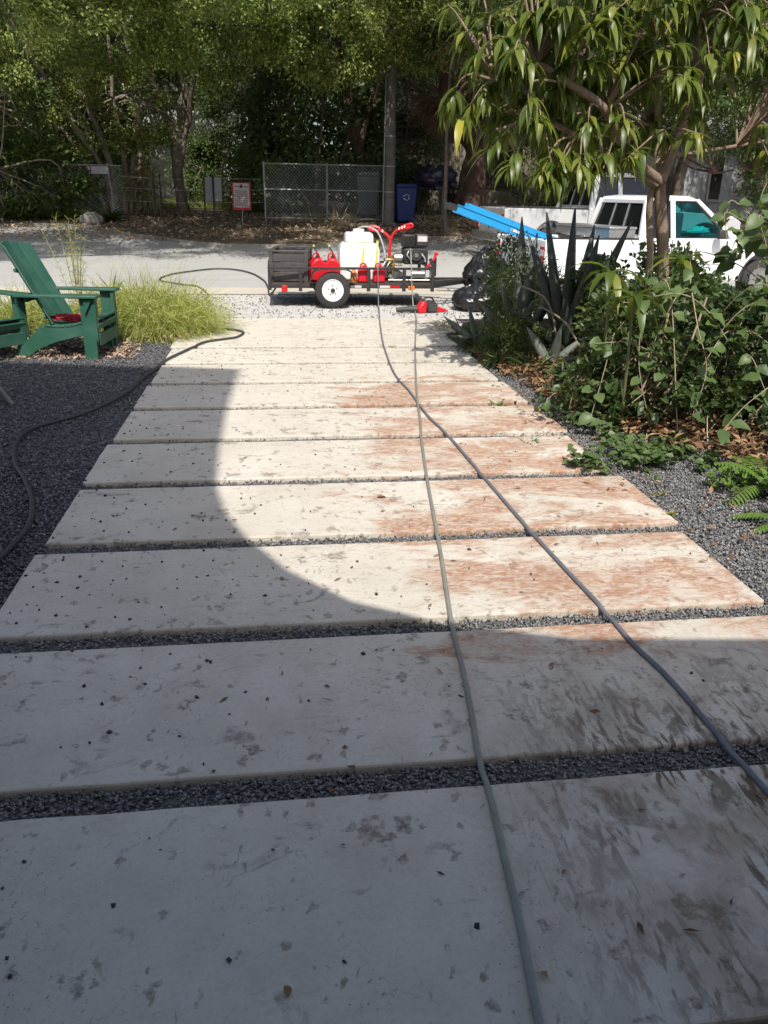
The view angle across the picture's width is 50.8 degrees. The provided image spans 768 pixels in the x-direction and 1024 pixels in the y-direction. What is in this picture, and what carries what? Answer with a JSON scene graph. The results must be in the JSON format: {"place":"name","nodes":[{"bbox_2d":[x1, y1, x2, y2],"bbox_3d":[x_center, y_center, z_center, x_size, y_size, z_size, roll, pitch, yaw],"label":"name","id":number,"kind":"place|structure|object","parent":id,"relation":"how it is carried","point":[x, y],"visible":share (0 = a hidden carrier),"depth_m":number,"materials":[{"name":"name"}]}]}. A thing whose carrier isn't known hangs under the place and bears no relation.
{"place":"outdoors","nodes":[
{"label":"outdoors","id":0,"kind":"place"},
{"bbox_2d":[0,335,175,608],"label":"side gravel","id":1,"kind":"structure","parent":0,"point":[48,483],"depth_m":6.02,"materials":[{"name":"gravel"}]},
{"bbox_2d":[1,196,311,209],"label":"lawn","id":2,"kind":"structure","parent":0,"point":[300,207],"depth_m":29.11,"materials":[{"name":"plant"}]},
{"bbox_2d":[0,25,182,198],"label":"bush","id":3,"kind":"object","parent":2,"relation":"on","point":[170,113],"visible":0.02,"depth_m":30.76,"materials":[{"name":"green plant"}]},
{"bbox_2d":[156,113,261,202],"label":"bush","id":4,"kind":"object","parent":2,"relation":"on","point":[189,171],"visible":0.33,"depth_m":29.86,"materials":[{"name":"green plant"}]},
{"bbox_2d":[50,195,289,208],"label":"lawn grass","id":5,"kind":"structure","parent":0,"point":[201,204],"depth_m":28.98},
{"bbox_2d":[1,13,454,32],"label":"power cable","id":6,"kind":"object","parent":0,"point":[271,26],"visible":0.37,"depth_m":18.93,"materials":[{"name":"black rubber"}]},
{"bbox_2d":[3,188,478,319],"bbox_3d":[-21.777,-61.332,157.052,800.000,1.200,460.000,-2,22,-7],"label":"ground","id":7,"kind":"structure","parent":0,"point":[331,201],"depth_m":14.40,"materials":[{"name":"soil"}]},
{"bbox_2d":[137,67,251,198],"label":"white house","id":8,"kind":"structure","parent":7,"relation":"on","point":[194,125],"depth_m":33.50,"materials":[{"name":"paint"}]},
{"bbox_2d":[189,144,224,198],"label":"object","id":9,"kind":"structure","parent":8,"relation":"in","point":[212,155],"depth_m":34.13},
{"bbox_2d":[0,0,767,202],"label":"wood","id":10,"kind":"object","parent":7,"relation":"on","point":[302,126],"visible":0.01,"depth_m":42.42,"materials":[{"name":"green plant"}]},
{"bbox_2d":[620,19,767,212],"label":"dark tree","id":11,"kind":"object","parent":7,"relation":"on","point":[729,136],"visible":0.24,"depth_m":19.92,"materials":[{"name":"green plant"}]},
{"bbox_2d":[0,294,547,318],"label":"gravel shoulder","id":12,"kind":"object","parent":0,"point":[291,307],"visible":0.25,"depth_m":12.46},
{"bbox_2d":[0,293,546,318],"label":"shoulder stones","id":13,"kind":"object","parent":12,"relation":"on","point":[268,310],"visible":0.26,"depth_m":12.45,"materials":[{"name":"gravel"}]},
{"bbox_2d":[267,258,463,307],"bbox_3d":[0.041,-3.761,13.008,3.777,0.726,1.715,-2,22,-7],"label":"utility trailer","id":14,"kind":"object","parent":12,"relation":"on","point":[332,289],"visible":0.83,"depth_m":12.25,"materials":[{"name":"black metal"}]},
{"bbox_2d":[268,246,311,282],"bbox_3d":[-1.461,-3.917,12.737,0.600,0.465,1.070,0,22,-2],"label":"slatted crate","id":15,"kind":"object","parent":14,"relation":"on","point":[284,256],"visible":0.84,"depth_m":12.28,"materials":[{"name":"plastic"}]},
{"bbox_2d":[308,245,324,281],"bbox_3d":[-1.034,-3.850,12.486,0.240,0.539,0.260,-5,22,-15],"label":"fuel can","id":16,"kind":"object","parent":14,"relation":"on","point":[316,261],"visible":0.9,"depth_m":12.42,"materials":[{"name":"red plastic"}]},
{"bbox_2d":[338,229,379,280],"bbox_3d":[-0.404,-4.080,12.793,0.630,0.766,0.488,-2,22,-7],"label":"water tank","id":17,"kind":"object","parent":14,"relation":"on","point":[357,247],"visible":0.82,"depth_m":12.57,"materials":[{"name":"white plastic"}]},
{"bbox_2d":[382,233,438,280],"bbox_3d":[0.399,-4.021,12.737,0.900,0.696,0.491,-2,22,-7],"label":"pressure washer","id":18,"kind":"object","parent":14,"relation":"on","point":[419,241],"visible":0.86,"depth_m":12.61,"materials":[{"name":"metal"}]},
{"bbox_2d":[368,223,413,278],"bbox_3d":[0.097,-4.170,12.862,0.615,0.838,0.440,21,29,41],"label":"surface cleaner","id":19,"kind":"object","parent":18,"relation":"on","point":[398,273],"visible":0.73,"depth_m":12.79,"materials":[{"name":"metal"}]},
{"bbox_2d":[0,287,765,295],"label":"gutter","id":20,"kind":"object","parent":12,"relation":"on","point":[389,291],"visible":0.28,"depth_m":14.12,"materials":[{"name":"concrete"}]},
{"bbox_2d":[396,296,447,312],"bbox_3d":[0.588,-3.084,12.021,0.819,0.242,0.207,-7,23,-21],"label":"leaf blower","id":21,"kind":"object","parent":12,"relation":"on","point":[423,306],"visible":1,"depth_m":11.97,"materials":[{"name":"red plastic"}]},
{"bbox_2d":[451,278,510,311],"bbox_3d":[1.534,-3.360,12.372,0.995,0.503,0.812,-6,23,-16],"label":"rubbish bag","id":22,"kind":"object","parent":12,"relation":"on","point":[461,296],"visible":0.59,"depth_m":12.16,"materials":[{"name":"plastic"}]},
{"bbox_2d":[462,246,509,285],"bbox_3d":[1.607,-3.792,12.624,0.763,0.713,1.026,10,23,21],"label":"rubbish bag","id":23,"kind":"object","parent":22,"relation":"on","point":[471,269],"visible":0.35,"depth_m":12.37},
{"bbox_2d":[496,195,767,290],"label":"pickup truck","id":24,"kind":"object","parent":12,"relation":"on","point":[620,210],"visible":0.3,"depth_m":13.41,"materials":[{"name":"white paint"}]},
{"bbox_2d":[444,202,555,239],"bbox_3d":[2.114,-4.658,13.380,2.248,0.860,0.425,-1,22,-4],"label":"extension ladder","id":25,"kind":"object","parent":24,"relation":"on","point":[486,217],"visible":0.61,"depth_m":13.13,"materials":[{"name":"blue plastic"}]},
{"bbox_2d":[555,223,636,237],"bbox_3d":[3.544,-4.767,13.658,0.510,0.168,1.731,-6,23,-17],"label":"toolbox","id":26,"kind":"object","parent":24,"relation":"on","point":[606,231],"visible":0.86,"depth_m":13.17,"materials":[{"name":"metal"}]},
{"bbox_2d":[0,223,735,288],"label":"street","id":27,"kind":"structure","parent":0,"point":[454,263],"depth_m":18.02,"materials":[{"name":"asphalt"}]},
{"bbox_2d":[0,223,766,247],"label":"kerb","id":28,"kind":"structure","parent":27,"relation":"on","point":[212,244],"depth_m":21.14,"materials":[{"name":"concrete"}]},
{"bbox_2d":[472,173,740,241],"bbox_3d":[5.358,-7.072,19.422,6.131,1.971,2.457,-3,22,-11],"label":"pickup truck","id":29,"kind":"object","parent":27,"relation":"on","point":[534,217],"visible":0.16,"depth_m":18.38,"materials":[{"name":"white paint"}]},
{"bbox_2d":[0,318,767,1023],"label":"driveway","id":30,"kind":"structure","parent":0,"point":[376,902],"depth_m":2.71,"materials":[{"name":"concrete"}]},
{"bbox_2d":[0,343,711,978],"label":"stray pebbles","id":31,"kind":"object","parent":30,"relation":"on","point":[476,925],"visible":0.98,"depth_m":3.53,"materials":[{"name":"stone"}]},
{"bbox_2d":[6,343,767,977],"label":"leaf crumbs","id":32,"kind":"object","parent":30,"relation":"on","point":[640,927],"visible":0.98,"depth_m":2.91,"materials":[{"name":"brown plant"}]},
{"bbox_2d":[410,248,543,1023],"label":"water hose","id":33,"kind":"object","parent":30,"relation":"on","point":[530,978],"visible":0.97,"depth_m":2.42,"materials":[{"name":"rubber"}]},
{"bbox_2d":[377,265,767,796],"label":"pressure hose","id":34,"kind":"object","parent":30,"relation":"on","point":[755,778],"visible":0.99,"depth_m":3.34,"materials":[{"name":"rubber"}]},
{"bbox_2d":[493,379,767,560],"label":"edge litter","id":35,"kind":"object","parent":30,"relation":"on","point":[711,489],"visible":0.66,"depth_m":4.87,"materials":[{"name":"brown plant"}]},
{"bbox_2d":[0,320,767,820],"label":"gravel yard","id":36,"kind":"structure","parent":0,"point":[326,634],"depth_m":4.20,"materials":[{"name":"gravel"}]},
{"bbox_2d":[0,290,29,349],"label":"garden chair","id":37,"kind":"object","parent":36,"relation":"on","point":[15,329],"visible":0.82,"depth_m":8.29,"materials":[{"name":"green paint"}]},
{"bbox_2d":[0,240,119,359],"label":"garden chair","id":38,"kind":"object","parent":36,"relation":"on","point":[37,279],"visible":0.9,"depth_m":8.39,"materials":[{"name":"green paint"}]},
{"bbox_2d":[0,340,141,361],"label":"chair litter","id":39,"kind":"object","parent":36,"relation":"on","point":[76,354],"visible":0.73,"depth_m":8.66,"materials":[{"name":"beige plant"}]},
{"bbox_2d":[0,268,275,560],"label":"garden hose","id":40,"kind":"object","parent":36,"relation":"on","point":[15,541],"visible":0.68,"depth_m":6.11,"materials":[{"name":"rubber"}]},
{"bbox_2d":[0,347,767,1023],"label":"joint gravel","id":41,"kind":"structure","parent":36,"relation":"on","point":[302,791],"depth_m":2.60,"materials":[{"name":"gravel"}]},
{"bbox_2d":[461,318,767,471],"bbox_3d":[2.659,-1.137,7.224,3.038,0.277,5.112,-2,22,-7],"label":"bed litter","id":42,"kind":"object","parent":36,"relation":"on","point":[745,437],"visible":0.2,"depth_m":5.99,"materials":[{"name":"brown plant"}]},
{"bbox_2d":[443,304,499,343],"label":"agave","id":43,"kind":"object","parent":42,"relation":"on","point":[457,327],"visible":0.5,"depth_m":9.50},
{"bbox_2d":[474,342,539,372],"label":"grass tuft","id":44,"kind":"object","parent":42,"relation":"on","point":[496,360],"visible":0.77,"depth_m":8.28,"materials":[{"name":"green plant"}]},
{"bbox_2d":[455,296,567,360],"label":"leaf shrub","id":45,"kind":"object","parent":42,"relation":"on","point":[510,340],"visible":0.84,"depth_m":8.53,"materials":[{"name":"green plant"}]},
{"bbox_2d":[467,211,558,339],"bbox_3d":[1.480,-2.640,9.210,1.128,1.492,1.126,-2,22,-7],"label":"leaf shrub","id":46,"kind":"object","parent":42,"relation":"on","point":[496,265],"visible":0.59,"depth_m":9.08,"materials":[{"name":"green plant"}]},
{"bbox_2d":[480,217,546,343],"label":"agave","id":47,"kind":"object","parent":42,"relation":"on","point":[522,292],"visible":0.4,"depth_m":8.93,"materials":[{"name":"plant"}]},
{"bbox_2d":[481,255,564,319],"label":"leaf shrub","id":48,"kind":"object","parent":42,"relation":"on","point":[537,306],"visible":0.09,"depth_m":10.56,"materials":[{"name":"green plant"}]},
{"bbox_2d":[497,347,561,380],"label":"grass tuft","id":49,"kind":"object","parent":42,"relation":"on","point":[541,363],"visible":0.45,"depth_m":8.05,"materials":[{"name":"green plant"}]},
{"bbox_2d":[526,322,583,372],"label":"agave","id":50,"kind":"object","parent":42,"relation":"on","point":[539,347],"visible":0.52,"depth_m":8.23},
{"bbox_2d":[511,208,632,348],"bbox_3d":[2.071,-2.395,8.557,1.534,1.533,0.806,-2,22,-7],"label":"agave","id":51,"kind":"object","parent":42,"relation":"on","point":[550,289],"visible":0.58,"depth_m":8.55,"materials":[{"name":"plant"}]},
{"bbox_2d":[537,374,627,428],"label":"ground cover","id":52,"kind":"object","parent":42,"relation":"on","point":[566,404],"visible":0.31,"depth_m":6.49,"materials":[{"name":"green plant"}]},
{"bbox_2d":[430,0,767,355],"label":"mango tree","id":53,"kind":"object","parent":42,"relation":"on","point":[639,45],"visible":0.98,"depth_m":6.54,"materials":[{"name":"green plant"}]},
{"bbox_2d":[574,261,642,403],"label":"mango seedling","id":54,"kind":"object","parent":42,"relation":"on","point":[614,279],"visible":0.75,"depth_m":6.07,"materials":[{"name":"green plant"}]},
{"bbox_2d":[592,287,677,428],"bbox_3d":[1.723,-1.079,5.793,0.511,1.047,0.532,-2,22,-7],"label":"mango seedling","id":55,"kind":"object","parent":42,"relation":"on","point":[633,308],"visible":0.95,"depth_m":5.71,"materials":[{"name":"green plant"}]},
{"bbox_2d":[551,232,733,351],"bbox_3d":[2.740,-2.226,8.546,1.965,1.358,2.185,5,22,10],"label":"leafy shrub","id":56,"kind":"object","parent":42,"relation":"on","point":[709,280],"visible":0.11,"depth_m":8.28,"materials":[{"name":"green plant"}]},
{"bbox_2d":[562,420,723,472],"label":"ground cover","id":57,"kind":"object","parent":42,"relation":"on","point":[655,450],"visible":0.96,"depth_m":5.37,"materials":[{"name":"green plant"}]},
{"bbox_2d":[526,274,767,457],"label":"vine heap","id":58,"kind":"object","parent":42,"relation":"on","point":[702,336],"visible":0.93,"depth_m":5.94,"materials":[{"name":"green plant"}]},
{"bbox_2d":[571,256,730,380],"bbox_3d":[2.506,-1.782,7.612,1.670,1.169,1.831,-2,22,-7],"label":"leafy shrub","id":59,"kind":"object","parent":42,"relation":"on","point":[632,288],"visible":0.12,"depth_m":7.42,"materials":[{"name":"green plant"}]},
{"bbox_2d":[648,254,713,355],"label":"mango seedling","id":60,"kind":"object","parent":42,"relation":"on","point":[684,263],"visible":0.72,"depth_m":7.10,"materials":[{"name":"green plant"}]},
{"bbox_2d":[683,182,767,353],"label":"climbing vine","id":61,"kind":"object","parent":42,"relation":"on","point":[754,229],"visible":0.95,"depth_m":5.81,"materials":[{"name":"green plant"}]},
{"bbox_2d":[703,456,767,490],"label":"ground cover","id":62,"kind":"object","parent":42,"relation":"on","point":[729,472],"visible":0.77,"depth_m":4.95,"materials":[{"name":"plant"}]},
{"bbox_2d":[714,456,767,507],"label":"fern","id":63,"kind":"object","parent":42,"relation":"on","point":[744,468],"visible":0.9,"depth_m":4.84,"materials":[{"name":"plant"}]},
{"bbox_2d":[719,343,767,437],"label":"vine heap","id":64,"kind":"object","parent":42,"relation":"on","point":[747,371],"visible":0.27,"depth_m":5.84,"materials":[{"name":"green plant"}]},
{"bbox_2d":[730,512,767,535],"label":"fern","id":65,"kind":"object","parent":36,"relation":"on","point":[757,514],"visible":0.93,"depth_m":4.43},
{"bbox_2d":[0,203,767,243],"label":"verge","id":66,"kind":"structure","parent":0,"point":[233,239],"depth_m":23.21,"materials":[{"name":"soil"}]},
{"bbox_2d":[0,57,120,220],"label":"broadleaf tree","id":67,"kind":"object","parent":66,"relation":"on","point":[46,154],"visible":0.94,"depth_m":22.36,"materials":[{"name":"green plant"}]},
{"bbox_2d":[0,162,126,216],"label":"chain link fence","id":68,"kind":"object","parent":66,"relation":"on","point":[111,190],"visible":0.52,"depth_m":23.25,"materials":[{"name":"metal"}]},
{"bbox_2d":[0,37,143,208],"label":"bush","id":69,"kind":"object","parent":66,"relation":"on","point":[102,159],"visible":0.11,"depth_m":25.26,"materials":[{"name":"green plant"}]},
{"bbox_2d":[8,0,149,209],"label":"slender tree","id":70,"kind":"object","parent":66,"relation":"on","point":[125,106],"visible":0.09,"depth_m":25.31,"materials":[{"name":"green plant"}]},
{"bbox_2d":[78,211,103,224],"bbox_3d":[-8.222,-8.258,22.698,0.644,0.349,0.487,8,23,16],"label":"boulder","id":71,"kind":"object","parent":66,"relation":"on","point":[91,218],"visible":0.94,"depth_m":22.57,"materials":[{"name":"stone"}]},
{"bbox_2d":[0,0,253,213],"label":"olive tree","id":72,"kind":"object","parent":66,"relation":"on","point":[78,59],"visible":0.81,"depth_m":21.44,"materials":[{"name":"green plant"}]},
{"bbox_2d":[114,152,181,214],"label":"bush","id":73,"kind":"object","parent":66,"relation":"on","point":[148,179],"visible":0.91,"depth_m":24.57,"materials":[{"name":"plant"}]},
{"bbox_2d":[17,1,348,199],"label":"tall tree","id":74,"kind":"object","parent":66,"relation":"on","point":[181,110],"visible":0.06,"depth_m":30.67,"materials":[{"name":"green plant"}]},
{"bbox_2d":[18,0,348,213],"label":"olive tree","id":75,"kind":"object","parent":66,"relation":"on","point":[175,47],"visible":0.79,"depth_m":18.95,"materials":[{"name":"green plant"}]},
{"bbox_2d":[121,173,263,218],"bbox_3d":[-5.642,-9.298,23.977,4.100,1.351,0.098,-2,22,-7],"label":"wire fence","id":76,"kind":"object","parent":66,"relation":"on","point":[183,192],"visible":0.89,"depth_m":23.87,"materials":[{"name":"metal"}]},
{"bbox_2d":[205,177,221,200],"bbox_3d":[-5.106,-9.357,24.187,0.500,1.300,0.055,-2,22,-7],"label":"blank sign","id":77,"kind":"object","parent":66,"relation":"on","point":[209,189],"visible":0.82,"depth_m":24.09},
{"bbox_2d":[232,182,250,224],"bbox_3d":[-4.061,-8.731,23.101,0.520,1.280,0.058,-2,22,-7],"label":"notice sign","id":78,"kind":"object","parent":66,"relation":"on","point":[241,195],"visible":1,"depth_m":22.98,"materials":[{"name":"metal"}]},
{"bbox_2d":[180,19,305,193],"bbox_3d":[-4.466,-13.067,26.430,4.079,6.568,4.517,-2,22,-7],"label":"green tree","id":79,"kind":"object","parent":66,"relation":"on","point":[211,111],"visible":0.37,"depth_m":26.10,"materials":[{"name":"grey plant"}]},
{"bbox_2d":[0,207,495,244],"bbox_3d":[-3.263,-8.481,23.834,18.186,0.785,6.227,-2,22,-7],"label":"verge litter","id":80,"kind":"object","parent":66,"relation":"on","point":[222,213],"visible":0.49,"depth_m":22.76,"materials":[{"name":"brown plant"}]},
{"bbox_2d":[207,139,307,214],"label":"bush","id":81,"kind":"object","parent":66,"relation":"on","point":[246,173],"visible":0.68,"depth_m":25.33,"materials":[{"name":"green plant"}]},
{"bbox_2d":[203,11,399,206],"bbox_3d":[-3.086,-15.107,29.814,7.638,7.508,5.277,-2,22,-7],"label":"bush","id":82,"kind":"object","parent":66,"relation":"on","point":[304,196],"visible":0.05,"depth_m":30.34,"materials":[{"name":"green plant"}]},
{"bbox_2d":[217,36,417,212],"bbox_3d":[-2.236,-12.692,26.244,5.490,6.132,5.293,14,25,29],"label":"broadleaf tree","id":83,"kind":"object","parent":66,"relation":"on","point":[284,125],"visible":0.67,"depth_m":25.76,"materials":[{"name":"green plant"}]},
{"bbox_2d":[262,161,382,221],"bbox_3d":[-1.785,-9.507,24.204,3.619,1.751,0.103,-2,22,-7],"label":"chain link fence","id":84,"kind":"object","parent":66,"relation":"on","point":[326,189],"visible":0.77,"depth_m":24.13,"materials":[{"name":"metal"}]},
{"bbox_2d":[292,206,372,228],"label":"cut branches","id":85,"kind":"object","parent":66,"relation":"on","point":[331,218],"visible":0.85,"depth_m":23.66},
{"bbox_2d":[194,0,516,208],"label":"olive tree","id":86,"kind":"object","parent":66,"relation":"on","point":[361,20],"visible":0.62,"depth_m":19.87,"materials":[{"name":"green plant"}]},
{"bbox_2d":[355,172,380,215],"bbox_3d":[-0.533,-9.936,25.287,0.748,1.296,0.884,-2,22,-7],"label":"rubbish bin","id":87,"kind":"object","parent":66,"relation":"on","point":[364,196],"visible":0.76,"depth_m":24.94,"materials":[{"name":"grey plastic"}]},
{"bbox_2d":[382,1,396,224],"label":"utility pole","id":88,"kind":"object","parent":66,"relation":"on","point":[389,156],"visible":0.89,"depth_m":23.48,"materials":[{"name":"wood"}]},
{"bbox_2d":[344,48,461,211],"bbox_3d":[0.577,-13.310,27.788,4.056,5.950,3.686,-2,22,-7],"label":"bush","id":89,"kind":"object","parent":66,"relation":"on","point":[401,178],"visible":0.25,"depth_m":27.65,"materials":[{"name":"green plant"}]},
{"bbox_2d":[394,184,416,221],"bbox_3d":[0.625,-9.344,24.490,0.648,1.123,0.769,-2,22,-7],"label":"recycling bin","id":90,"kind":"object","parent":66,"relation":"on","point":[404,201],"visible":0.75,"depth_m":24.19,"materials":[{"name":"blue plastic"}]},
{"bbox_2d":[415,187,457,213],"bbox_3d":[1.723,-10.737,27.980,1.500,0.910,0.900,-2,22,-7],"label":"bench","id":91,"kind":"object","parent":66,"relation":"on","point":[418,194],"visible":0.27,"depth_m":27.56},
{"bbox_2d":[406,164,457,190],"bbox_3d":[1.665,-11.490,27.700,1.806,0.848,1.239,-2,22,-7],"label":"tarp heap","id":92,"kind":"object","parent":91,"relation":"on","point":[431,176],"visible":0.87,"depth_m":27.35,"materials":[{"name":"plastic"}]},
{"bbox_2d":[410,204,475,232],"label":"cut branches","id":93,"kind":"object","parent":66,"relation":"on","point":[428,226],"visible":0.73,"depth_m":23.68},
{"bbox_2d":[384,0,504,233],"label":"pale tree","id":94,"kind":"object","parent":66,"relation":"on","point":[445,223],"visible":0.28,"depth_m":20.23,"materials":[{"name":"green plant"}]},
{"bbox_2d":[360,66,643,209],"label":"beige house","id":95,"kind":"structure","parent":66,"relation":"on","point":[499,197],"depth_m":30.87,"materials":[{"name":"paint"}]},
{"bbox_2d":[486,152,508,188],"bbox_3d":[4.224,-13.175,31.126,1.240,1.310,0.047,-2,22,-7],"label":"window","id":96,"kind":"structure","parent":95,"relation":"in","point":[490,182],"depth_m":31.23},
{"bbox_2d":[321,0,767,217],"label":"fig tree","id":97,"kind":"object","parent":66,"relation":"on","point":[471,188],"visible":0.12,"depth_m":25.90,"materials":[{"name":"green plant"}]},
{"bbox_2d":[399,73,481,140],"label":"bush","id":98,"kind":"object","parent":97,"relation":"hanging from","point":[426,110],"visible":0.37,"depth_m":22.93,"materials":[{"name":"plant"}]},
{"bbox_2d":[492,93,641,205],"bbox_3d":[6.245,-13.093,28.521,4.909,5.215,4.337,15,25,31],"label":"bush","id":99,"kind":"object","parent":66,"relation":"on","point":[543,202],"visible":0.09,"depth_m":28.98,"materials":[{"name":"green plant"}]},
{"bbox_2d":[585,0,767,211],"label":"dark tree","id":100,"kind":"object","parent":66,"relation":"on","point":[678,182],"visible":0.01,"depth_m":26.23,"materials":[{"name":"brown plant"}]},
{"bbox_2d":[619,115,767,218],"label":"board house","id":101,"kind":"structure","parent":66,"relation":"on","point":[706,188],"depth_m":29.04,"materials":[{"name":"wood"}]},
{"bbox_2d":[705,154,726,201],"bbox_3d":[11.886,-11.943,28.911,0.540,1.580,0.026,0,22,-2],"label":"window","id":102,"kind":"structure","parent":101,"relation":"in","point":[714,187],"depth_m":28.99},
{"bbox_2d":[475,358,767,603],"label":"bed gravel","id":103,"kind":"structure","parent":0,"point":[687,471],"depth_m":4.88,"materials":[{"name":"gravel"}]},
{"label":"side bed","id":104,"kind":"structure","parent":0,"visible":0},
{"bbox_2d":[0,277,79,339],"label":"feathery grass","id":105,"kind":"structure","parent":104,"relation":"on","point":[35,315],"depth_m":9.61,"materials":[{"name":"plant"}]},
{"bbox_2d":[37,214,87,312],"bbox_3d":[-3.709,-2.918,9.758,0.447,1.382,1.407,-16,27,-36],"label":"wispy plume","id":106,"kind":"object","parent":104,"relation":"on","point":[74,267],"visible":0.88,"depth_m":9.71,"materials":[{"name":"green plant"}]},
{"bbox_2d":[36,241,264,346],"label":"feathery grass","id":107,"kind":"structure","parent":104,"relation":"on","point":[202,317],"depth_m":9.69,"materials":[{"name":"plant"}]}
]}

